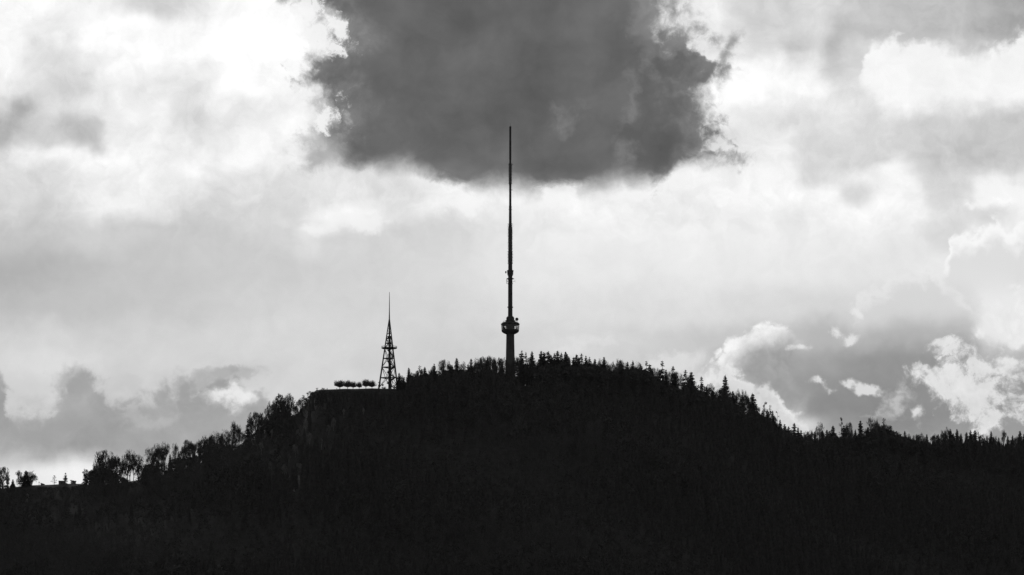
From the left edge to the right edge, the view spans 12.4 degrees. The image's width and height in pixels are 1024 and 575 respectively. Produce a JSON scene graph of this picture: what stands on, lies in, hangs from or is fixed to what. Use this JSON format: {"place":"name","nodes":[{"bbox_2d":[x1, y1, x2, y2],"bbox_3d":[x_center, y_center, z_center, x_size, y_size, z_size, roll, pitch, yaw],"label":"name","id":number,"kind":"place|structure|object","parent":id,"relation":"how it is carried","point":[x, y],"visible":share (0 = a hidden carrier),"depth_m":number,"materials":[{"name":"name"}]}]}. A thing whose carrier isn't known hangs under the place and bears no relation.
{"place":"outdoors","nodes":[
{"label":"outdoors","id":0,"kind":"place"},
{"bbox_2d":[0,386,1023,574],"bbox_3d":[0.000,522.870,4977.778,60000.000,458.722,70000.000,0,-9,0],"label":"ground","id":1,"kind":"structure","parent":0,"point":[472,446],"depth_m":3307.15,"materials":[{"name":"black plant"}]},
{"bbox_2d":[0,466,9,488],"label":"bare tree","id":2,"kind":"object","parent":1,"relation":"on","point":[5,473],"visible":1,"depth_m":3485.81,"materials":[{"name":"black plant"}]},
{"bbox_2d":[16,476,24,486],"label":"bare tree","id":3,"kind":"object","parent":1,"relation":"on","point":[21,479],"visible":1,"depth_m":3484.51,"materials":[{"name":"black plant"}]},
{"bbox_2d":[18,471,31,485],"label":"spruce tree","id":4,"kind":"object","parent":1,"relation":"on","point":[27,481],"visible":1,"depth_m":3487.78,"materials":[{"name":"black plant"}]},
{"bbox_2d":[28,471,37,482],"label":"bare tree","id":5,"kind":"object","parent":1,"relation":"on","point":[31,476],"visible":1,"depth_m":3491.59,"materials":[{"name":"black plant"}]},
{"bbox_2d":[93,450,115,471],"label":"bare tree","id":6,"kind":"object","parent":1,"relation":"on","point":[100,457],"visible":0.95,"depth_m":3481.59,"materials":[{"name":"black plant"}]},
{"bbox_2d":[113,455,120,470],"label":"bare tree","id":7,"kind":"object","parent":1,"relation":"on","point":[117,460],"visible":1,"depth_m":3496.39,"materials":[{"name":"black plant"}]},
{"bbox_2d":[115,461,125,475],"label":"bare tree","id":8,"kind":"object","parent":1,"relation":"on","point":[116,466],"visible":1,"depth_m":3487.16,"materials":[{"name":"black plant"}]},
{"bbox_2d":[119,449,136,478],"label":"bare tree","id":9,"kind":"object","parent":1,"relation":"on","point":[126,459],"visible":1,"depth_m":3486.11,"materials":[{"name":"black plant"}]},
{"bbox_2d":[126,464,133,479],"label":"bare tree","id":10,"kind":"object","parent":1,"relation":"on","point":[130,466],"visible":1,"depth_m":3484.88,"materials":[{"name":"black plant"}]},
{"bbox_2d":[132,453,143,474],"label":"bare tree","id":11,"kind":"object","parent":1,"relation":"on","point":[139,461],"visible":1,"depth_m":3490.03,"materials":[{"name":"black plant"}]},
{"bbox_2d":[133,464,143,476],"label":"bare tree","id":12,"kind":"object","parent":1,"relation":"on","point":[138,470],"visible":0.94,"depth_m":3482.54,"materials":[{"name":"black plant"}]},
{"bbox_2d":[144,446,157,465],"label":"bare tree","id":13,"kind":"object","parent":1,"relation":"on","point":[152,454],"visible":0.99,"depth_m":3483.04,"materials":[{"name":"black plant"}]},
{"bbox_2d":[150,443,164,468],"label":"bare tree","id":14,"kind":"object","parent":1,"relation":"on","point":[158,449],"visible":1,"depth_m":3487.98,"materials":[{"name":"black plant"}]},
{"bbox_2d":[160,443,170,470],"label":"bare tree","id":15,"kind":"object","parent":1,"relation":"on","point":[165,449],"visible":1,"depth_m":3498.67,"materials":[{"name":"black plant"}]},
{"bbox_2d":[171,443,178,459],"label":"bare tree","id":16,"kind":"object","parent":1,"relation":"on","point":[175,448],"visible":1,"depth_m":3485.59,"materials":[{"name":"black plant"}]},
{"bbox_2d":[181,444,187,459],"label":"bare tree","id":17,"kind":"object","parent":1,"relation":"on","point":[184,452],"visible":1,"depth_m":3486.75,"materials":[{"name":"black plant"}]},
{"bbox_2d":[184,443,192,457],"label":"bare tree","id":18,"kind":"object","parent":1,"relation":"on","point":[189,450],"visible":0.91,"depth_m":3494.07,"materials":[{"name":"black plant"}]},
{"bbox_2d":[184,440,193,458],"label":"bare tree","id":19,"kind":"object","parent":1,"relation":"on","point":[188,448],"visible":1,"depth_m":3494.19,"materials":[{"name":"black plant"}]},
{"bbox_2d":[192,443,197,456],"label":"bare tree","id":20,"kind":"object","parent":1,"relation":"on","point":[194,448],"visible":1,"depth_m":3489.94,"materials":[{"name":"black plant"}]},
{"bbox_2d":[198,436,206,453],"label":"bare tree","id":21,"kind":"object","parent":1,"relation":"on","point":[203,441],"visible":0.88,"depth_m":3488.26,"materials":[{"name":"black plant"}]},
{"bbox_2d":[207,434,213,445],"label":"bare tree","id":22,"kind":"object","parent":1,"relation":"on","point":[210,440],"visible":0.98,"depth_m":3489.16,"materials":[{"name":"black plant"}]},
{"bbox_2d":[211,431,219,443],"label":"bare tree","id":23,"kind":"object","parent":1,"relation":"on","point":[215,437],"visible":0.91,"depth_m":3499.50,"materials":[{"name":"black plant"}]},
{"bbox_2d":[220,429,229,446],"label":"bare tree","id":24,"kind":"object","parent":1,"relation":"on","point":[225,437],"visible":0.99,"depth_m":3490.33,"materials":[{"name":"black plant"}]},
{"bbox_2d":[230,420,237,445],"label":"bare tree","id":25,"kind":"object","parent":1,"relation":"on","point":[233,430],"visible":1,"depth_m":3503.56,"materials":[{"name":"black plant"}]},
{"bbox_2d":[232,427,240,445],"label":"bare tree","id":26,"kind":"object","parent":1,"relation":"on","point":[235,434],"visible":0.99,"depth_m":3503.46,"materials":[{"name":"black plant"}]},
{"bbox_2d":[231,437,242,444],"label":"bare tree","id":27,"kind":"object","parent":1,"relation":"on","point":[237,441],"visible":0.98,"depth_m":3502.78,"materials":[{"name":"plant"}]},
{"bbox_2d":[237,427,241,444],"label":"bare tree","id":28,"kind":"object","parent":1,"relation":"on","point":[238,431],"visible":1,"depth_m":3491.51,"materials":[{"name":"black plant"}]},
{"bbox_2d":[243,419,250,439],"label":"spruce tree","id":29,"kind":"object","parent":1,"relation":"on","point":[246,430],"visible":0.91,"depth_m":3499.65,"materials":[{"name":"black plant"}]},
{"bbox_2d":[247,412,264,431],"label":"bare tree","id":30,"kind":"object","parent":1,"relation":"on","point":[256,416],"visible":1,"depth_m":3500.78,"materials":[{"name":"black plant"}]},
{"bbox_2d":[251,418,262,431],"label":"bare tree","id":31,"kind":"object","parent":1,"relation":"on","point":[255,424],"visible":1,"depth_m":3499.44,"materials":[{"name":"black plant"}]},
{"bbox_2d":[265,401,271,419],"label":"bare tree","id":32,"kind":"object","parent":1,"relation":"on","point":[267,410],"visible":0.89,"depth_m":3510.40,"materials":[{"name":"black plant"}]},
{"bbox_2d":[271,399,280,411],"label":"bare tree","id":33,"kind":"object","parent":1,"relation":"on","point":[274,406],"visible":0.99,"depth_m":3499.54,"materials":[{"name":"black plant"}]},
{"bbox_2d":[275,394,287,414],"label":"leafy tree","id":34,"kind":"object","parent":1,"relation":"on","point":[279,396],"visible":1,"depth_m":3503.07,"materials":[{"name":"black plant"}]},
{"bbox_2d":[280,396,291,412],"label":"bare tree","id":35,"kind":"object","parent":1,"relation":"on","point":[285,400],"visible":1,"depth_m":3503.82,"materials":[{"name":"black plant"}]},
{"bbox_2d":[284,402,291,415],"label":"bare tree","id":36,"kind":"object","parent":1,"relation":"on","point":[287,408],"visible":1,"depth_m":3502.09,"materials":[{"name":"black plant"}]},
{"bbox_2d":[285,393,293,408],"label":"bare tree","id":37,"kind":"object","parent":1,"relation":"on","point":[289,399],"visible":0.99,"depth_m":3513.78,"materials":[{"name":"black plant"}]},
{"bbox_2d":[290,405,298,414],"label":"bare tree","id":38,"kind":"object","parent":1,"relation":"on","point":[295,408],"visible":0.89,"depth_m":3506.24,"materials":[{"name":"black plant"}]},
{"bbox_2d":[292,445,297,456],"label":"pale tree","id":39,"kind":"object","parent":1,"relation":"on","point":[295,448],"visible":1,"depth_m":3377.38,"materials":[{"name":"black plant"}]},
{"bbox_2d":[295,398,304,409],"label":"bare tree","id":40,"kind":"object","parent":1,"relation":"on","point":[299,402],"visible":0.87,"depth_m":3510.57,"materials":[{"name":"black plant"}]},
{"bbox_2d":[334,380,343,388],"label":"terrace tree","id":41,"kind":"object","parent":1,"relation":"on","point":[338,383],"visible":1,"depth_m":3518.57,"materials":[{"name":"black plant"}]},
{"bbox_2d":[344,380,351,388],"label":"terrace tree","id":42,"kind":"object","parent":1,"relation":"on","point":[347,384],"visible":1,"depth_m":3519.43,"materials":[{"name":"black plant"}]},
{"bbox_2d":[362,379,370,386],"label":"terrace tree","id":43,"kind":"object","parent":1,"relation":"on","point":[365,383],"visible":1,"depth_m":3521.72,"materials":[{"name":"black plant"}]},
{"bbox_2d":[367,380,376,386],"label":"terrace tree","id":44,"kind":"object","parent":1,"relation":"on","point":[372,383],"visible":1,"depth_m":3522.70,"materials":[{"name":"black plant"}]},
{"bbox_2d":[378,292,397,388],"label":"lookout tower","id":45,"kind":"structure","parent":1,"relation":"on","point":[390,356],"depth_m":3525.25,"materials":[{"name":"metal"}]},
{"bbox_2d":[395,374,403,390],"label":"spruce tree","id":46,"kind":"object","parent":1,"relation":"on","point":[399,386],"visible":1,"depth_m":3517.24,"materials":[{"name":"black plant"}]},
{"bbox_2d":[437,360,449,374],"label":"bare tree","id":47,"kind":"object","parent":1,"relation":"on","point":[443,365],"visible":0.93,"depth_m":3529.26,"materials":[{"name":"black plant"}]},
{"bbox_2d":[447,363,453,372],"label":"bare tree","id":48,"kind":"object","parent":1,"relation":"on","point":[449,366],"visible":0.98,"depth_m":3522.70,"materials":[{"name":"black plant"}]},
{"bbox_2d":[454,358,458,371],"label":"spruce tree","id":49,"kind":"object","parent":1,"relation":"on","point":[456,365],"visible":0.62,"depth_m":3529.47,"materials":[{"name":"black plant"}]},
{"bbox_2d":[458,361,467,373],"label":"bare tree","id":50,"kind":"object","parent":1,"relation":"on","point":[464,367],"visible":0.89,"depth_m":3527.73,"materials":[{"name":"black plant"}]},
{"bbox_2d":[468,359,473,381],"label":"spruce tree","id":51,"kind":"object","parent":1,"relation":"on","point":[471,369],"visible":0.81,"depth_m":3527.45,"materials":[{"name":"black plant"}]},
{"bbox_2d":[473,358,481,372],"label":"bare tree","id":52,"kind":"object","parent":1,"relation":"on","point":[477,363],"visible":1,"depth_m":3529.26,"materials":[{"name":"black plant"}]},
{"bbox_2d":[479,357,491,376],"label":"bare tree","id":53,"kind":"object","parent":1,"relation":"on","point":[485,362],"visible":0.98,"depth_m":3531.45,"materials":[{"name":"black plant"}]},
{"bbox_2d":[491,364,499,372],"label":"bare tree","id":54,"kind":"object","parent":1,"relation":"on","point":[495,369],"visible":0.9,"depth_m":3533.80,"materials":[{"name":"black plant"}]},
{"bbox_2d":[493,357,503,372],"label":"bare tree","id":55,"kind":"object","parent":1,"relation":"on","point":[499,361],"visible":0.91,"depth_m":3539.11,"materials":[{"name":"black plant"}]},
{"bbox_2d":[499,357,509,373],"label":"bare tree","id":56,"kind":"object","parent":1,"relation":"on","point":[505,365],"visible":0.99,"depth_m":3534.16,"materials":[{"name":"black plant"}]},
{"bbox_2d":[501,126,519,376],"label":"broadcast tower","id":57,"kind":"structure","parent":1,"relation":"on","point":[510,323],"depth_m":3551.76,"materials":[{"name":"concrete"}]},
{"bbox_2d":[0,361,1023,574],"bbox_3d":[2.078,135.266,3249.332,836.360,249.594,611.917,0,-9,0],"label":"forest","id":58,"kind":"object","parent":1,"relation":"on","point":[744,511],"visible":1,"depth_m":3279.16,"materials":[{"name":"black plant"}]},
{"bbox_2d":[511,356,520,376],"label":"bare tree","id":59,"kind":"object","parent":1,"relation":"on","point":[514,364],"visible":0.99,"depth_m":3533.19,"materials":[{"name":"black plant"}]},
{"bbox_2d":[516,359,522,379],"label":"bare tree","id":60,"kind":"object","parent":1,"relation":"on","point":[520,371],"visible":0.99,"depth_m":3537.32,"materials":[{"name":"black plant"}]},
{"bbox_2d":[516,354,523,379],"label":"bare tree","id":61,"kind":"object","parent":1,"relation":"on","point":[521,361],"visible":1,"depth_m":3539.96,"materials":[{"name":"black plant"}]},
{"bbox_2d":[516,350,526,385],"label":"spruce tree","id":62,"kind":"object","parent":1,"relation":"on","point":[521,377],"visible":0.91,"depth_m":3541.51,"materials":[{"name":"black plant"}]},
{"bbox_2d":[522,352,528,385],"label":"spruce tree","id":63,"kind":"object","parent":1,"relation":"on","point":[525,379],"visible":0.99,"depth_m":3535.91,"materials":[{"name":"black plant"}]},
{"bbox_2d":[524,359,534,385],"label":"bare tree","id":64,"kind":"object","parent":1,"relation":"on","point":[530,362],"visible":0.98,"depth_m":3533.91,"materials":[{"name":"black plant"}]},
{"bbox_2d":[527,352,535,385],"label":"spruce tree","id":65,"kind":"object","parent":1,"relation":"on","point":[531,358],"visible":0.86,"depth_m":3541.28,"materials":[{"name":"black plant"}]},
{"bbox_2d":[532,361,543,378],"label":"bare tree","id":66,"kind":"object","parent":1,"relation":"on","point":[535,366],"visible":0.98,"depth_m":3531.21,"materials":[{"name":"black plant"}]},
{"bbox_2d":[538,351,544,380],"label":"spruce tree","id":67,"kind":"object","parent":1,"relation":"on","point":[541,357],"visible":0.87,"depth_m":3535.25,"materials":[{"name":"black plant"}]},
{"bbox_2d":[543,351,552,385],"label":"spruce tree","id":68,"kind":"object","parent":1,"relation":"on","point":[548,357],"visible":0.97,"depth_m":3529.82,"materials":[{"name":"black plant"}]},
{"bbox_2d":[554,350,561,366],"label":"spruce tree","id":69,"kind":"object","parent":1,"relation":"on","point":[558,361],"visible":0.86,"depth_m":3536.49,"materials":[{"name":"black plant"}]},
{"bbox_2d":[601,357,606,369],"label":"spruce tree","id":70,"kind":"object","parent":1,"relation":"on","point":[604,362],"visible":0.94,"depth_m":3535.23,"materials":[{"name":"black plant"}]},
{"bbox_2d":[657,360,665,384],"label":"spruce tree","id":71,"kind":"object","parent":1,"relation":"on","point":[661,373],"visible":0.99,"depth_m":3534.29,"materials":[{"name":"black plant"}]},
{"bbox_2d":[663,376,668,395],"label":"spruce tree","id":72,"kind":"object","parent":1,"relation":"on","point":[665,379],"visible":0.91,"depth_m":3530.58,"materials":[{"name":"black plant"}]},
{"bbox_2d":[668,366,675,392],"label":"spruce tree","id":73,"kind":"object","parent":1,"relation":"on","point":[673,374],"visible":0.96,"depth_m":3536.29,"materials":[{"name":"black plant"}]},
{"bbox_2d":[675,373,684,393],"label":"bare tree","id":74,"kind":"object","parent":1,"relation":"on","point":[680,383],"visible":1,"depth_m":3532.84,"materials":[{"name":"black plant"}]},
{"bbox_2d":[686,377,690,387],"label":"bare tree","id":75,"kind":"object","parent":1,"relation":"on","point":[688,382],"visible":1,"depth_m":3529.51,"materials":[{"name":"black plant"}]},
{"bbox_2d":[688,372,695,385],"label":"spruce tree","id":76,"kind":"object","parent":1,"relation":"on","point":[691,378],"visible":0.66,"depth_m":3544.43,"materials":[{"name":"black plant"}]},
{"bbox_2d":[699,377,704,393],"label":"spruce tree","id":77,"kind":"object","parent":1,"relation":"on","point":[701,388],"visible":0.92,"depth_m":3533.19,"materials":[{"name":"black plant"}]},
{"bbox_2d":[706,383,716,398],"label":"bare tree","id":78,"kind":"object","parent":1,"relation":"on","point":[709,389],"visible":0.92,"depth_m":3536.18,"materials":[{"name":"black plant"}]},
{"bbox_2d":[720,374,729,397],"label":"spruce tree","id":79,"kind":"object","parent":1,"relation":"on","point":[725,380],"visible":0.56,"depth_m":3541.89,"materials":[{"name":"black plant"}]},
{"bbox_2d":[719,384,731,403],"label":"bare tree","id":80,"kind":"object","parent":1,"relation":"on","point":[726,394],"visible":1,"depth_m":3528.98,"materials":[{"name":"black plant"}]},
{"bbox_2d":[731,391,734,404],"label":"spruce tree","id":81,"kind":"object","parent":1,"relation":"on","point":[732,397],"visible":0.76,"depth_m":3531.19,"materials":[{"name":"black plant"}]},
{"bbox_2d":[734,395,739,406],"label":"spruce tree","id":82,"kind":"object","parent":1,"relation":"on","point":[736,400],"visible":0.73,"depth_m":3529.09,"materials":[{"name":"black plant"}]},
{"bbox_2d":[735,390,742,404],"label":"bare tree","id":83,"kind":"object","parent":1,"relation":"on","point":[739,396],"visible":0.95,"depth_m":3534.53,"materials":[{"name":"black plant"}]},
{"bbox_2d":[739,390,749,411],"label":"bare tree","id":84,"kind":"object","parent":1,"relation":"on","point":[743,396],"visible":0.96,"depth_m":3532.46,"materials":[{"name":"black plant"}]},
{"bbox_2d":[744,395,750,412],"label":"bare tree","id":85,"kind":"object","parent":1,"relation":"on","point":[747,402],"visible":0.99,"depth_m":3526.69,"materials":[{"name":"black plant"}]},
{"bbox_2d":[746,400,756,415],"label":"bare tree","id":86,"kind":"object","parent":1,"relation":"on","point":[751,407],"visible":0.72,"depth_m":3536.47,"materials":[{"name":"black plant"}]},
{"bbox_2d":[750,392,757,412],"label":"spruce tree","id":87,"kind":"object","parent":1,"relation":"on","point":[752,397],"visible":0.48,"depth_m":3540.37,"materials":[{"name":"black plant"}]},
{"bbox_2d":[766,405,772,420],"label":"leafy tree","id":88,"kind":"object","parent":1,"relation":"on","point":[768,414],"visible":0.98,"depth_m":3530.06,"materials":[{"name":"black plant"}]},
{"bbox_2d":[772,417,780,431],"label":"spruce tree","id":89,"kind":"object","parent":1,"relation":"on","point":[776,424],"visible":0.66,"depth_m":3524.10,"materials":[{"name":"black plant"}]},
{"bbox_2d":[791,423,797,440],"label":"spruce tree","id":90,"kind":"object","parent":1,"relation":"on","point":[794,431],"visible":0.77,"depth_m":3523.04,"materials":[{"name":"black plant"}]},
{"bbox_2d":[815,422,824,439],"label":"bare tree","id":91,"kind":"object","parent":1,"relation":"on","point":[819,431],"visible":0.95,"depth_m":3531.25,"materials":[{"name":"black plant"}]},
{"bbox_2d":[829,426,836,441],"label":"spruce tree","id":92,"kind":"object","parent":1,"relation":"on","point":[833,433],"visible":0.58,"depth_m":3526.19,"materials":[{"name":"black plant"}]},
{"bbox_2d":[842,425,851,440],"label":"leafy tree","id":93,"kind":"object","parent":1,"relation":"on","point":[846,434],"visible":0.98,"depth_m":3520.47,"materials":[{"name":"black plant"}]},
{"bbox_2d":[844,422,852,439],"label":"bare tree","id":94,"kind":"object","parent":1,"relation":"on","point":[848,429],"visible":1,"depth_m":3522.81,"materials":[{"name":"black plant"}]},
{"bbox_2d":[858,421,863,435],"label":"spruce tree","id":95,"kind":"object","parent":1,"relation":"on","point":[860,426],"visible":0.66,"depth_m":3533.48,"materials":[{"name":"black plant"}]},
{"bbox_2d":[864,417,878,434],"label":"bare tree","id":96,"kind":"object","parent":1,"relation":"on","point":[871,425],"visible":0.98,"depth_m":3520.83,"materials":[{"name":"black plant"}]},
{"bbox_2d":[988,432,993,444],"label":"spruce tree","id":97,"kind":"object","parent":1,"relation":"on","point":[990,439],"visible":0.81,"depth_m":3528.12,"materials":[{"name":"black plant"}]},
{"bbox_2d":[1001,430,1006,443],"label":"bare tree","id":98,"kind":"object","parent":1,"relation":"on","point":[1002,435],"visible":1,"depth_m":3526.97,"materials":[{"name":"black plant"}]},
{"bbox_2d":[1014,436,1023,445],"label":"bare tree","id":99,"kind":"object","parent":1,"relation":"on","point":[1019,438],"visible":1,"depth_m":3522.93,"materials":[{"name":"black plant"}]},
{"bbox_2d":[0,0,1023,487],"label":"sky","id":100,"kind":"structure","parent":0,"point":[211,211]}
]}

